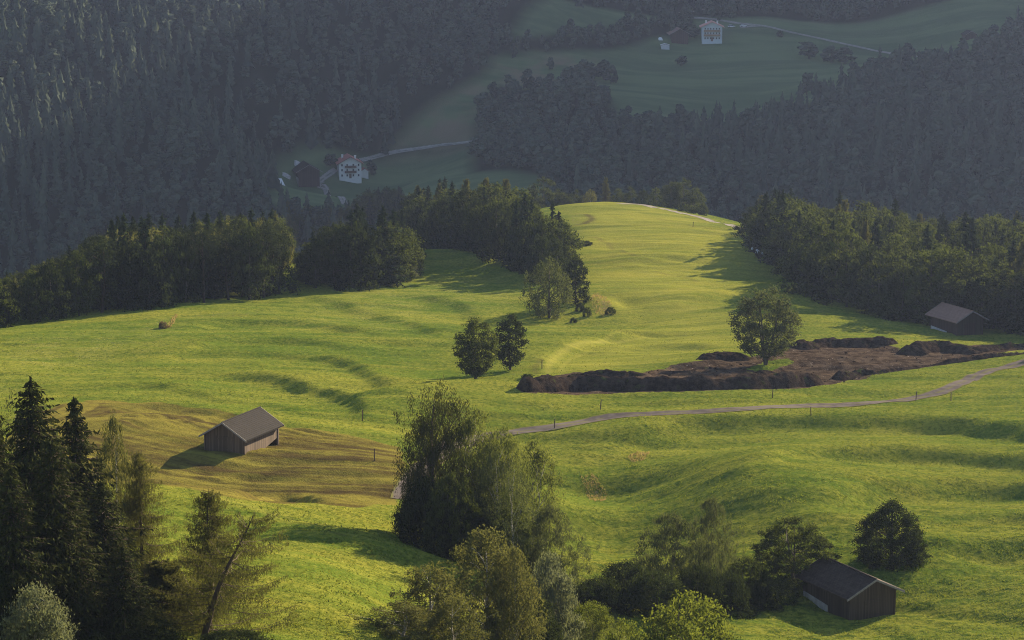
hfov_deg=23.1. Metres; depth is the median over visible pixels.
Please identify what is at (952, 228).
broadleaf tree
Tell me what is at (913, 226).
broadleaf tree
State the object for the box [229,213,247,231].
pine
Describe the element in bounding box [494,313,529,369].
broadleaf tree
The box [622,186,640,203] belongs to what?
broadleaf tree
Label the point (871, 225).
broadleaf tree
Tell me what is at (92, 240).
pine
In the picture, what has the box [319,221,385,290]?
dark broadleaf tree
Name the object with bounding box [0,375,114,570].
spruce
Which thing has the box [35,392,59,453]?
spruce
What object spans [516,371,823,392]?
soil bank
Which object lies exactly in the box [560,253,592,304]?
broadleaf tree
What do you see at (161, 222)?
spruce
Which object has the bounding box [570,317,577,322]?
bush
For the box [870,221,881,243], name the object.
spruce
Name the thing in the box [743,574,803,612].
shrub
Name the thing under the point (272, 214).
spruce
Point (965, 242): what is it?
spruce
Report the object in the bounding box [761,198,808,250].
broadleaf tree
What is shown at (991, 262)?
broadleaf tree
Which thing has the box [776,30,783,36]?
broadleaf tree
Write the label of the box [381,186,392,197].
broadleaf tree
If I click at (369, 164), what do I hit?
broadleaf tree
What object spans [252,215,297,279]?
pine
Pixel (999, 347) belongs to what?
soil heap
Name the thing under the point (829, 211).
broadleaf tree
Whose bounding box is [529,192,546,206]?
broadleaf tree
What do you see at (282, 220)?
broadleaf tree
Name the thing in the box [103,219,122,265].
spruce
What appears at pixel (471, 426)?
broadleaf tree
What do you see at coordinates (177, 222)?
spruce
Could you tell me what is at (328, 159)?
broadleaf tree
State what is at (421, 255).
broadleaf tree
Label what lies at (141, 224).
spruce
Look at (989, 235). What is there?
broadleaf tree
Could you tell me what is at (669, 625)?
shrub
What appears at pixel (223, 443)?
door
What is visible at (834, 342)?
soil heap
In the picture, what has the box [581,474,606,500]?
dry grass
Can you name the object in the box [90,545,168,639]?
spruce
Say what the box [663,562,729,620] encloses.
shrub
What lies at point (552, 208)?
spruce
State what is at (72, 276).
broadleaf tree
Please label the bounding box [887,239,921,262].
broadleaf tree
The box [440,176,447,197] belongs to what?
spruce
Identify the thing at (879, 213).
broadleaf tree
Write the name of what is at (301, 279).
broadleaf tree
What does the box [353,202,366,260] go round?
spruce
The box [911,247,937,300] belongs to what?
broadleaf tree
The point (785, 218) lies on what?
dark broadleaf tree
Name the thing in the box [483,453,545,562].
birch
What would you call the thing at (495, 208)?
dark broadleaf tree
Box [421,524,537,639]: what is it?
birch
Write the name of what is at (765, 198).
spruce
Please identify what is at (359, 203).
broadleaf tree
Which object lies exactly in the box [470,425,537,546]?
broadleaf tree
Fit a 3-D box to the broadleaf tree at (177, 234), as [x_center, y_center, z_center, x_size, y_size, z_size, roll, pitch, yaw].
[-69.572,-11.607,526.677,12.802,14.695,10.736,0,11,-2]
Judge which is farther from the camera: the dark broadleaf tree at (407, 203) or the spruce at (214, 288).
the dark broadleaf tree at (407, 203)
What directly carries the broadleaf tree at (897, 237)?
on the ground at (666, 274)
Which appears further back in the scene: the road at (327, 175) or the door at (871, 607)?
the road at (327, 175)
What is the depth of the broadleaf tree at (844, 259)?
513.19 m
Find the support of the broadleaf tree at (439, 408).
on the ground at (666, 274)
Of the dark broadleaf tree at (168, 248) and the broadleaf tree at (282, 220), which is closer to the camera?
the dark broadleaf tree at (168, 248)
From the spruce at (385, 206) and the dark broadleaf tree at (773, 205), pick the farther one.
the spruce at (385, 206)
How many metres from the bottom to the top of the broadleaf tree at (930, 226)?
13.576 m
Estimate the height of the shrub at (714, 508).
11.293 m
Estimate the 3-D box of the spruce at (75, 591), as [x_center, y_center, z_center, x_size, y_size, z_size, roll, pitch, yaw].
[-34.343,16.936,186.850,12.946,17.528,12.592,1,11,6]
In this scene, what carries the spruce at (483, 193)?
on the ground at (666, 274)
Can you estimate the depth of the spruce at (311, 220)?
1112.54 m
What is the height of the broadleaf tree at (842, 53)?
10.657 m
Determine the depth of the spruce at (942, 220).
575.05 m
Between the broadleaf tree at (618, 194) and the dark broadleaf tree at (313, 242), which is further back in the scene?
the broadleaf tree at (618, 194)
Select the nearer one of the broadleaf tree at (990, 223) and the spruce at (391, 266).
the spruce at (391, 266)
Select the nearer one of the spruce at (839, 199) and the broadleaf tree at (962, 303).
the broadleaf tree at (962, 303)
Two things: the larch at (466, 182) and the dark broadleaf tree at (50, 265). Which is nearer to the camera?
the dark broadleaf tree at (50, 265)
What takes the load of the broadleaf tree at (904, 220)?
on the ground at (666, 274)
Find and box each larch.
[95,409,134,550]
[109,451,191,585]
[135,506,299,639]
[169,489,263,635]
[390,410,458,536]
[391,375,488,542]
[433,183,442,199]
[460,178,472,200]
[477,177,491,202]
[501,179,510,192]
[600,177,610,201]
[834,203,841,219]
[838,199,852,224]
[857,220,871,247]
[917,213,924,223]
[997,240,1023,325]
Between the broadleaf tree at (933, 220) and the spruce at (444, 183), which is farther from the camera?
the spruce at (444, 183)
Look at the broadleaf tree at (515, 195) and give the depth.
626.18 m
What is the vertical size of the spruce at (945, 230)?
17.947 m
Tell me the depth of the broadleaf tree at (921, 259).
491.12 m
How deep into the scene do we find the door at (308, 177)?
1245.18 m
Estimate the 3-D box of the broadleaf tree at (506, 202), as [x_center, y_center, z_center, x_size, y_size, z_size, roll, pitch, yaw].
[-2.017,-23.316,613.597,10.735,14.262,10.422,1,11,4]
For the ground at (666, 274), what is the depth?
410.99 m
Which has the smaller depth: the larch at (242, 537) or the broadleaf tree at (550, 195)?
the larch at (242, 537)
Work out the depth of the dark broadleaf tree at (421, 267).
572.07 m
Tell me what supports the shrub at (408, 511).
on the ground at (666, 274)
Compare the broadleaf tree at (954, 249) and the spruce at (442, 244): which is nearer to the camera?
the broadleaf tree at (954, 249)
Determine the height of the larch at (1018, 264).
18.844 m
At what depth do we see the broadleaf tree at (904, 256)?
513.78 m
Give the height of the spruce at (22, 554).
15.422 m
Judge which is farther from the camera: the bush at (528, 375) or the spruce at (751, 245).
the spruce at (751, 245)
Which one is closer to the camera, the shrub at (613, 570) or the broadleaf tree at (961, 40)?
the shrub at (613, 570)
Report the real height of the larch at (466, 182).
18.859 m
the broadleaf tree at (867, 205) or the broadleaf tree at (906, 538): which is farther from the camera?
the broadleaf tree at (867, 205)
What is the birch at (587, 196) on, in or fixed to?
on the ground at (666, 274)
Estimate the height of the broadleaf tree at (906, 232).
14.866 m
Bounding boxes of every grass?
[167,314,176,327]
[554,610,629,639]
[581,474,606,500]
[592,292,615,315]
[628,451,649,461]
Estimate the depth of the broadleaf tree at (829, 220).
575.43 m
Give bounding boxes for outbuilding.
[361,167,368,178]
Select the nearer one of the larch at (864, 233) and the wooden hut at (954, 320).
the wooden hut at (954, 320)
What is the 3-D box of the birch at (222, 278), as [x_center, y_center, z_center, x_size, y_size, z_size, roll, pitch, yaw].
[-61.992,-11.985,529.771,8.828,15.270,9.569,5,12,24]
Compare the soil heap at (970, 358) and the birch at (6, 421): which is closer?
the birch at (6, 421)
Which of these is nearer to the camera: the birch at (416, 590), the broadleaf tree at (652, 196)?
the birch at (416, 590)
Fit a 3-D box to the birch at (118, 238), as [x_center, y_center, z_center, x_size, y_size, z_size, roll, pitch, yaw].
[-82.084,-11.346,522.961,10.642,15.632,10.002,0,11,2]
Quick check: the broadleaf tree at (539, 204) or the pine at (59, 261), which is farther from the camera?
the broadleaf tree at (539, 204)
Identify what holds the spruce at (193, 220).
on the ground at (666, 274)
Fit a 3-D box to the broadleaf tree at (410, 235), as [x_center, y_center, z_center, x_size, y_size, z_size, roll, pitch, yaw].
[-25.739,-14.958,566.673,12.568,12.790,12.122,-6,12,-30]
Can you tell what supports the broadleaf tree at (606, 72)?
on the ground at (666, 274)
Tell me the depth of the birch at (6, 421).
211.07 m
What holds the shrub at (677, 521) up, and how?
on the ground at (666, 274)
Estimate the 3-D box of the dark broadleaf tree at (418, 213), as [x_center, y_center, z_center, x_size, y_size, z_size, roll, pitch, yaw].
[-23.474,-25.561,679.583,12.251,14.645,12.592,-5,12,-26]
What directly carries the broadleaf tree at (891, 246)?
on the ground at (666, 274)
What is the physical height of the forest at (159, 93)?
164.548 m
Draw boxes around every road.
[316,167,347,203]
[359,140,471,161]
[390,359,1023,498]
[693,17,917,56]
[740,25,760,27]
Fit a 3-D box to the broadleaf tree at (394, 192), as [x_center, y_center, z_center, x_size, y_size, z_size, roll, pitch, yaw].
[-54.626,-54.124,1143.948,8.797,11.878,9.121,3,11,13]
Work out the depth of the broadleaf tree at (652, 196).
787.25 m
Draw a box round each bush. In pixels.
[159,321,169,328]
[397,270,418,280]
[408,264,419,278]
[521,374,533,377]
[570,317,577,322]
[575,302,584,311]
[580,240,592,245]
[582,306,591,316]
[605,307,617,314]
[657,201,674,208]
[677,204,694,212]
[686,203,709,215]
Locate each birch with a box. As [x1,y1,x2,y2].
[0,385,38,472]
[2,279,24,319]
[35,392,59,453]
[105,229,132,272]
[128,226,166,276]
[196,221,220,279]
[200,228,237,293]
[253,218,264,227]
[272,222,294,270]
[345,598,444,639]
[386,561,468,639]
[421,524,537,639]
[425,593,500,639]
[472,444,521,533]
[481,543,548,639]
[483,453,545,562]
[518,256,573,319]
[581,189,596,202]
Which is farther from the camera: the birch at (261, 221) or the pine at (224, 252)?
the birch at (261, 221)
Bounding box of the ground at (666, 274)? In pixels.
[0,0,1023,639]
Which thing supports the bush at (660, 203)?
on the ground at (666, 274)
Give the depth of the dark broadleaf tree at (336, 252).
543.78 m
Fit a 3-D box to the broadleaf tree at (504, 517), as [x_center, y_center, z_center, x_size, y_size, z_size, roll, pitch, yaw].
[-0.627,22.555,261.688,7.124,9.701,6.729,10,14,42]
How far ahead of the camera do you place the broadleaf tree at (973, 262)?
498.72 m
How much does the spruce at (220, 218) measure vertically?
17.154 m
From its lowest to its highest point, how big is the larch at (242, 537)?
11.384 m
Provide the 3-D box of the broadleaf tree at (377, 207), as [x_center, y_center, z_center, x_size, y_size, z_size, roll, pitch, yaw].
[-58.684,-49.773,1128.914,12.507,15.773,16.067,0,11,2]
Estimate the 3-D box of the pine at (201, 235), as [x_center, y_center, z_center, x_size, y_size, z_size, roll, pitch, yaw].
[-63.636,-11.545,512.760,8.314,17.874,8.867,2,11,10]
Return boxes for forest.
[0,0,479,279]
[295,0,619,253]
[607,0,1023,229]
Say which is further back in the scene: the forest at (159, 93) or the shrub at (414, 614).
the forest at (159, 93)
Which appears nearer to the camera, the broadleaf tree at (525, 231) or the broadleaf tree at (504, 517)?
the broadleaf tree at (504, 517)
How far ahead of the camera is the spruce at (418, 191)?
697.09 m
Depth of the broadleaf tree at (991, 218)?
596.26 m
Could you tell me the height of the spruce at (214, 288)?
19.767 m
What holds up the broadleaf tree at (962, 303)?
on the ground at (666, 274)
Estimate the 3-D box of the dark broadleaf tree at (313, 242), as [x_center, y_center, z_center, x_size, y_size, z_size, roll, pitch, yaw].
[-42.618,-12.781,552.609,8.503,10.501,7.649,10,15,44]
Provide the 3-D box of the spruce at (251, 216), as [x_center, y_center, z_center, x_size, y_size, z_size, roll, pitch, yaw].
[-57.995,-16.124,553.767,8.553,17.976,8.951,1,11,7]
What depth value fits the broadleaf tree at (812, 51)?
1415.75 m
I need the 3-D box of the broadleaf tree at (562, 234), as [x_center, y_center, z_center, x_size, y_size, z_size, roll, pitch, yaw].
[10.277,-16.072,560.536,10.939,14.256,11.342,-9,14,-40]
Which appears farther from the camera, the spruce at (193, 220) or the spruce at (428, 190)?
the spruce at (428, 190)
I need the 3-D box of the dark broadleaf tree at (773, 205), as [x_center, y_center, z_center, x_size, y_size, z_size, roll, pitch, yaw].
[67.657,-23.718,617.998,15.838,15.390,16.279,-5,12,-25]
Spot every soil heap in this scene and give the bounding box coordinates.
[567,369,629,377]
[628,371,644,375]
[665,367,711,374]
[696,351,750,361]
[736,370,775,375]
[789,336,897,349]
[832,369,877,380]
[874,365,928,373]
[896,340,980,355]
[930,352,1023,365]
[973,342,1023,352]
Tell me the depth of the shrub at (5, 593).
179.91 m
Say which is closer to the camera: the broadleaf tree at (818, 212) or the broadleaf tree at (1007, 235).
the broadleaf tree at (1007, 235)
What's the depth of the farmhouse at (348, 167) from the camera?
1259.44 m
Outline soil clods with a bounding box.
[532,347,1018,393]
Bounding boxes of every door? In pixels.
[216,436,232,451]
[306,175,311,180]
[864,598,880,618]
[964,323,975,334]
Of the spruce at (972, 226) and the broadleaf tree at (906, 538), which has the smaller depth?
the broadleaf tree at (906, 538)
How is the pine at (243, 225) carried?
on the ground at (666, 274)
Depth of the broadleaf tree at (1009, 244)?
533.06 m
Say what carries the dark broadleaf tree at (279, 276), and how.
on the ground at (666, 274)
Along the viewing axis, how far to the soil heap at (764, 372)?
411.32 m
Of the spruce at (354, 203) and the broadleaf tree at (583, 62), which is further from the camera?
the broadleaf tree at (583, 62)
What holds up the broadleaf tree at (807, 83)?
on the ground at (666, 274)
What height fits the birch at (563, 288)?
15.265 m
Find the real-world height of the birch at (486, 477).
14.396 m
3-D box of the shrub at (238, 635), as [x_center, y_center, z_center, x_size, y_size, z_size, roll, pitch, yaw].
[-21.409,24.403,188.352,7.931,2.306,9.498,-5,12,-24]
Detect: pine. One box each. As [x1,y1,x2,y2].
[28,263,53,290]
[45,255,71,314]
[77,234,98,253]
[78,235,124,312]
[79,233,106,273]
[125,223,150,238]
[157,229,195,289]
[161,229,205,292]
[181,224,220,302]
[206,229,249,299]
[224,219,262,296]
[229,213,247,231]
[244,221,287,297]
[250,218,292,292]
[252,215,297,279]
[269,225,297,289]
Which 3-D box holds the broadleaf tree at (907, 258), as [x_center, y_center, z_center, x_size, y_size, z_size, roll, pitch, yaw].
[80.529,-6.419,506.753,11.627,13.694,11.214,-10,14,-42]
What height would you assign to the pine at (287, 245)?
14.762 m
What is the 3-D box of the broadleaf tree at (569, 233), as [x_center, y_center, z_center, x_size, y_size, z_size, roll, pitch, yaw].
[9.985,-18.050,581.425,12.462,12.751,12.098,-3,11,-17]
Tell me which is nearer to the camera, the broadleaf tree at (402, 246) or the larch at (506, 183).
the broadleaf tree at (402, 246)
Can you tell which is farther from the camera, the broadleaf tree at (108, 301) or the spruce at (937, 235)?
the spruce at (937, 235)
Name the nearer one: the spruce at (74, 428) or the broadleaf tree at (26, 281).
the spruce at (74, 428)
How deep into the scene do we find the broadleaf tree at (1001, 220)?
611.49 m
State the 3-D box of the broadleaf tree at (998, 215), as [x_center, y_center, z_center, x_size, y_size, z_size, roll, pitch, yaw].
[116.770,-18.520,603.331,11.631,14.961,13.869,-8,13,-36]
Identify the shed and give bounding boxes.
[660,43,668,49]
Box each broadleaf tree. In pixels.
[0,277,24,324]
[0,281,21,327]
[8,273,19,284]
[10,272,53,322]
[18,269,43,319]
[23,269,45,313]
[33,258,71,319]
[44,264,77,318]
[51,256,78,311]
[62,250,102,315]
[70,245,92,299]
[75,239,128,310]
[75,252,106,306]
[122,246,180,309]
[138,234,188,306]
[159,225,177,246]
[160,232,205,293]
[168,238,204,302]
[224,231,259,294]
[227,219,257,290]
[227,225,276,299]
[235,229,300,296]
[238,215,262,281]
[266,221,296,264]
[277,215,289,233]
[290,231,301,246]
[293,237,338,287]
[293,250,323,283]
[303,238,332,283]
[310,222,345,280]
[314,225,356,285]
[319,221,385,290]
[323,154,337,164]
[344,222,389,285]
[351,199,364,211]
[357,190,383,221]
[366,160,373,172]
[370,220,415,277]
[371,163,376,174]
[372,193,392,223]
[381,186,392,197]
[386,189,399,201]
[391,225,425,274]
[395,192,431,221]
[396,189,429,223]
[398,195,428,227]
[400,232,424,275]
[405,200,431,232]
[407,243,425,269]
[414,242,426,262]
[420,471,490,563]
[429,188,460,202]
[435,186,482,249]
[442,405,514,555]
[447,182,498,237]
[451,316,501,378]
[460,181,502,228]
[463,198,505,255]
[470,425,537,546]
[471,185,532,245]
[471,203,518,263]
[476,491,535,574]
[490,209,520,262]
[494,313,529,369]
[495,191,529,205]
[497,196,522,243]
[499,202,524,253]
[506,186,547,218]
[507,219,535,272]
[508,438,566,552]
[515,211,554,274]
[518,200,547,226]
[520,221,561,273]
[522,233,557,284]
[527,176,560,207]
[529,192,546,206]
[535,216,584,275]
[537,236,569,282]
[546,57,553,68]
[546,216,584,256]
[555,191,570,205]
[558,245,576,279]
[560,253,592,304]
[565,189,584,203]
[579,59,590,67]
[588,62,597,77]
[595,59,610,79]
[602,64,617,82]
[610,188,624,202]
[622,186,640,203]
[635,189,650,204]
[645,187,664,205]
[659,180,682,208]
[670,177,699,207]
[675,55,687,63]
[683,188,705,210]
[687,24,699,37]
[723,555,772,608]
[724,283,805,364]
[732,206,762,242]
[740,204,763,249]
[750,516,842,592]
[752,193,808,227]
[752,206,774,258]
[758,208,822,271]
[760,208,805,266]
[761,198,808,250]
[768,219,857,298]
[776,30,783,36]
[780,221,815,282]
[783,228,805,281]
[786,223,874,306]
[787,199,815,242]
[795,233,823,286]
[797,41,818,58]
[802,72,813,94]
[806,202,817,215]
[806,207,843,223]
[812,207,836,223]
[812,227,873,306]
[819,207,861,232]
[820,45,838,62]
[828,221,857,241]
[836,46,856,63]
[840,211,887,231]
[843,242,885,310]
[847,498,933,571]
[851,200,877,218]
[853,251,909,319]
[854,211,873,231]
[859,206,883,218]
[859,219,881,238]
[862,229,911,254]
[869,241,897,297]
[874,206,888,222]
[875,245,911,310]
[876,262,922,322]
[877,206,910,228]
[880,210,908,238]
[886,214,912,233]
[886,257,923,318]
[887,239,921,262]
[893,219,941,249]
[894,237,929,269]
[897,245,969,324]
[898,227,925,241]
[907,243,976,313]
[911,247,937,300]
[919,247,993,325]
[921,223,936,232]
[923,233,951,246]
[924,215,938,232]
[927,244,978,307]
[932,240,951,250]
[939,258,997,323]
[943,223,961,245]
[948,264,1012,328]
[951,218,962,225]
[957,37,967,46]
[967,214,1000,242]
[970,255,1021,329]
[974,214,1004,243]
[974,222,999,255]
[975,241,1008,269]
[976,224,992,240]
[976,245,1017,294]
[980,214,1006,226]
[985,213,1007,226]
[985,219,1023,244]
[985,225,1020,255]
[997,222,1023,248]
[998,231,1023,262]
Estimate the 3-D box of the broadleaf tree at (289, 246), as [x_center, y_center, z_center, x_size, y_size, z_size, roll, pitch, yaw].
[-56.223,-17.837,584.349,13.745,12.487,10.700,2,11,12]
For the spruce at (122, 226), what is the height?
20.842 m
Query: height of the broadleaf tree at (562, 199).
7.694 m
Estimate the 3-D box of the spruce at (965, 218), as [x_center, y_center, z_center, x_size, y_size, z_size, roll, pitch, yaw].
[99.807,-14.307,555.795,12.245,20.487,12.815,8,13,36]
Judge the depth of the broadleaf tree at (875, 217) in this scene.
586.03 m
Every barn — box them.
[292,161,321,186]
[667,27,690,43]
[961,30,977,39]
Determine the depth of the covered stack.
1247.54 m
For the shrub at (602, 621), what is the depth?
245.10 m
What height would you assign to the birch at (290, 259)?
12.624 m
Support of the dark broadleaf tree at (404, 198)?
on the ground at (666, 274)
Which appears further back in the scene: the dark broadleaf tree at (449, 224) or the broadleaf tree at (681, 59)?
the broadleaf tree at (681, 59)
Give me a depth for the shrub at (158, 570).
194.48 m
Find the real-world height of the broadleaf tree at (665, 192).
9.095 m
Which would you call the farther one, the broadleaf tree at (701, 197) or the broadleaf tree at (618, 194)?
the broadleaf tree at (618, 194)
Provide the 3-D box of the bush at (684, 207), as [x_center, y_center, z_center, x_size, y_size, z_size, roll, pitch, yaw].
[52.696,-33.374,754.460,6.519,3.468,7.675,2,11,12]
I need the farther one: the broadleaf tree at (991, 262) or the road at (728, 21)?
the road at (728, 21)
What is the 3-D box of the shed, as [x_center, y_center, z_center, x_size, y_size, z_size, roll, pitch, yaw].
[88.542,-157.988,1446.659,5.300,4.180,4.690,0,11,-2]
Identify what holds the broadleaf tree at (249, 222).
on the ground at (666, 274)
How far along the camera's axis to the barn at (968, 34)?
1432.00 m
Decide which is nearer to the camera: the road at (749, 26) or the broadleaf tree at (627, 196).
the broadleaf tree at (627, 196)
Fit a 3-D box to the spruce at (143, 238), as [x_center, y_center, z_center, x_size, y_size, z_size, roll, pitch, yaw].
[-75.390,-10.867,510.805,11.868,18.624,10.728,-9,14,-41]
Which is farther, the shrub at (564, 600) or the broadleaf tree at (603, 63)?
the broadleaf tree at (603, 63)
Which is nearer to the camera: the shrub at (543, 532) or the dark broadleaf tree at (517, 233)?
the shrub at (543, 532)
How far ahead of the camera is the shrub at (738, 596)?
260.65 m
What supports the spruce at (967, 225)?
on the ground at (666, 274)
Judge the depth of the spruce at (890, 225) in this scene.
558.91 m
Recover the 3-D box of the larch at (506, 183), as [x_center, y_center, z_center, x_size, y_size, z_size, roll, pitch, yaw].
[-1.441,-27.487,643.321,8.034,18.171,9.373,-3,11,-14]
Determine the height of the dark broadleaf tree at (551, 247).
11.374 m
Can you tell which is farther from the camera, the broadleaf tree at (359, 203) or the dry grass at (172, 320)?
the broadleaf tree at (359, 203)
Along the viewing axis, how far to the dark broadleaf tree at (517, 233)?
571.84 m
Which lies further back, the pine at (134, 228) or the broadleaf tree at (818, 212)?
the broadleaf tree at (818, 212)
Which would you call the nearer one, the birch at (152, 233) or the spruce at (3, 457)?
the spruce at (3, 457)
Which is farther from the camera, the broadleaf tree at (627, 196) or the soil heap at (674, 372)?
the broadleaf tree at (627, 196)
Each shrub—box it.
[0,564,27,639]
[0,578,80,639]
[136,558,204,628]
[191,626,275,639]
[389,472,459,557]
[390,499,423,538]
[414,494,502,570]
[505,593,563,639]
[524,501,600,588]
[528,548,587,639]
[556,582,597,616]
[567,599,618,639]
[575,574,629,617]
[599,559,663,613]
[601,617,646,639]
[620,570,698,622]
[627,510,737,594]
[627,586,741,639]
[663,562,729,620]
[688,495,752,581]
[694,570,760,618]
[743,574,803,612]
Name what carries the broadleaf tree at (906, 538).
on the ground at (666, 274)
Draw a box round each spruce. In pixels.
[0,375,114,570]
[0,415,40,561]
[0,465,97,639]
[16,434,121,639]
[54,396,157,554]
[66,246,79,294]
[70,481,163,620]
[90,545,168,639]
[96,222,121,300]
[98,212,158,306]
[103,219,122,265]
[115,216,120,233]
[128,222,165,302]
[129,216,136,233]
[132,216,161,298]
[144,211,154,227]
[158,213,167,236]
[173,214,182,230]
[184,211,214,294]
[190,212,234,299]
[214,210,227,230]
[247,208,257,275]
[258,211,264,224]
[268,209,276,220]
[297,221,305,241]
[300,231,316,277]
[302,204,314,226]
[341,209,360,282]
[345,200,358,220]
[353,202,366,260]
[358,205,370,237]
[358,209,369,237]
[366,206,415,287]
[382,201,390,227]
[388,208,414,282]
[412,186,423,206]
[424,185,432,201]
[434,181,455,248]
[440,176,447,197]
[469,187,494,253]
[500,192,534,271]
[500,199,520,269]
[547,201,556,236]
[555,211,577,268]
[742,195,766,248]
[745,191,771,254]
[746,199,762,248]
[746,200,758,240]
[758,189,788,265]
[764,190,781,260]
[769,188,777,205]
[830,192,843,213]
[847,220,858,259]
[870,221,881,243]
[886,198,901,234]
[886,218,893,234]
[901,223,935,312]
[932,223,945,249]
[939,213,944,228]
[942,218,952,244]
[950,210,970,243]
[957,231,980,267]
[958,218,977,257]
[966,217,981,260]
[990,220,1000,254]
[992,239,1018,325]
[998,232,1005,248]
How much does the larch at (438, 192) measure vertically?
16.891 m
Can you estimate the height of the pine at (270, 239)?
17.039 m
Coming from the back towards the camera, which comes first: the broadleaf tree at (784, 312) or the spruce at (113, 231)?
the spruce at (113, 231)
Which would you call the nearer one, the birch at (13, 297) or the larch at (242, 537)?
the larch at (242, 537)
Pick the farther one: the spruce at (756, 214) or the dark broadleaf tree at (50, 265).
the spruce at (756, 214)
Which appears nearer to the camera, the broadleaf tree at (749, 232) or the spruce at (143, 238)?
the spruce at (143, 238)
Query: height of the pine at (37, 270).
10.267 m
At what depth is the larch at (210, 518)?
200.20 m
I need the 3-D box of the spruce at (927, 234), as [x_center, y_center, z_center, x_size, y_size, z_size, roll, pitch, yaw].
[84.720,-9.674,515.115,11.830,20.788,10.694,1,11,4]
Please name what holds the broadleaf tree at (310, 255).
on the ground at (666, 274)
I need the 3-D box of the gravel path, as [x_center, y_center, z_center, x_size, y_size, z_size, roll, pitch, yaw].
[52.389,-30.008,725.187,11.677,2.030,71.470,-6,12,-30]
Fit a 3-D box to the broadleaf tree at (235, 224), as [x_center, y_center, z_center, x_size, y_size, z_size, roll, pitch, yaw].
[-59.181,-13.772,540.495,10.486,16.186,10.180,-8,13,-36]
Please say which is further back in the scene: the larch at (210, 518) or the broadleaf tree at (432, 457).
the broadleaf tree at (432, 457)
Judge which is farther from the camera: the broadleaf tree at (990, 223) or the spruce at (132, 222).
the broadleaf tree at (990, 223)
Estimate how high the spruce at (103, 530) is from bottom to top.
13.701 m
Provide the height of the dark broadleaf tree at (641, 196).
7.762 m
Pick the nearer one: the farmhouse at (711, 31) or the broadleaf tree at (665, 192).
the broadleaf tree at (665, 192)
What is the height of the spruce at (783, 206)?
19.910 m
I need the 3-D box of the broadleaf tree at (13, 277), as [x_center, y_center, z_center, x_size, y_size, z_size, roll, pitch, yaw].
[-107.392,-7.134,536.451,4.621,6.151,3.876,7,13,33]
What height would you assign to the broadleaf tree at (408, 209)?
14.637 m
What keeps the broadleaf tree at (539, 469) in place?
on the ground at (666, 274)
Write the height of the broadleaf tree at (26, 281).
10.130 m
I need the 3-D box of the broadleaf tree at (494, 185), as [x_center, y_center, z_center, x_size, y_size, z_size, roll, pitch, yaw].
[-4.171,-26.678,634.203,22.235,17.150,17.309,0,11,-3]
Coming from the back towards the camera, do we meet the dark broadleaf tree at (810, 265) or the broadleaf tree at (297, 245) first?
the broadleaf tree at (297, 245)
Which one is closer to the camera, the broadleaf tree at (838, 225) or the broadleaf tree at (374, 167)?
the broadleaf tree at (838, 225)
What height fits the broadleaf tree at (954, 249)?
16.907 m
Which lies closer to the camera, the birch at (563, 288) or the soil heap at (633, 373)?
the soil heap at (633, 373)
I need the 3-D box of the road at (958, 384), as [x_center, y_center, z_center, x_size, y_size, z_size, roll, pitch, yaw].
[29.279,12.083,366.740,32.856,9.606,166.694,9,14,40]
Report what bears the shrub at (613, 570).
on the ground at (666, 274)
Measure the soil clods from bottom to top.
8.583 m
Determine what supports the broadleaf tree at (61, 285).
on the ground at (666, 274)
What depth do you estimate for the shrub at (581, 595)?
252.75 m
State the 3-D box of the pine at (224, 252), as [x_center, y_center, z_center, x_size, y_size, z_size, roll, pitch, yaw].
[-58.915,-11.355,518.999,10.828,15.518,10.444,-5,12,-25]
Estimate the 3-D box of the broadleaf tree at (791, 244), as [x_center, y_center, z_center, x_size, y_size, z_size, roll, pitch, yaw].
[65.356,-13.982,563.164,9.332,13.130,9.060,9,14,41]
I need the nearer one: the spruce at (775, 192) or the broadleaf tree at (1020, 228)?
the broadleaf tree at (1020, 228)
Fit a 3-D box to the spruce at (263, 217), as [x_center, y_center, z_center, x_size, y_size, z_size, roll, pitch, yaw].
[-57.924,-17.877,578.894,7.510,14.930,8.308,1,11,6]
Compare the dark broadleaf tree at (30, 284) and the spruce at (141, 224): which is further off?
the spruce at (141, 224)
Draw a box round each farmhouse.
[335,153,363,182]
[699,20,724,43]
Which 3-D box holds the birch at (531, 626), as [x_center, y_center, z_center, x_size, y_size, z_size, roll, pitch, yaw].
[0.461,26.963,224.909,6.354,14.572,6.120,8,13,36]
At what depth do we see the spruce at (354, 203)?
1111.67 m
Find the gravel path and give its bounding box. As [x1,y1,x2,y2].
[617,203,738,226]
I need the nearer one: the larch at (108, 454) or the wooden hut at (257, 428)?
the larch at (108, 454)
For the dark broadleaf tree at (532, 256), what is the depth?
551.16 m
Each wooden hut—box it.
[198,406,283,454]
[794,557,904,619]
[925,302,988,335]
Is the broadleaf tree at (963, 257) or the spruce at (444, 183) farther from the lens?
the spruce at (444, 183)
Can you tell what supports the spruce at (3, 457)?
on the ground at (666, 274)
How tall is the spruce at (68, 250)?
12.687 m
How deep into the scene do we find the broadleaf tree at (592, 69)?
1364.25 m
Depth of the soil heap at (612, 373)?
399.22 m
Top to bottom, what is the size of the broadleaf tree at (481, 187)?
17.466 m
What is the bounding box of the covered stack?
[282,172,290,178]
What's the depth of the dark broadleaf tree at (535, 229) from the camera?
562.23 m
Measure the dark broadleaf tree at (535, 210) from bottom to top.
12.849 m
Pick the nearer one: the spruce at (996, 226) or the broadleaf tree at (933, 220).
the spruce at (996, 226)

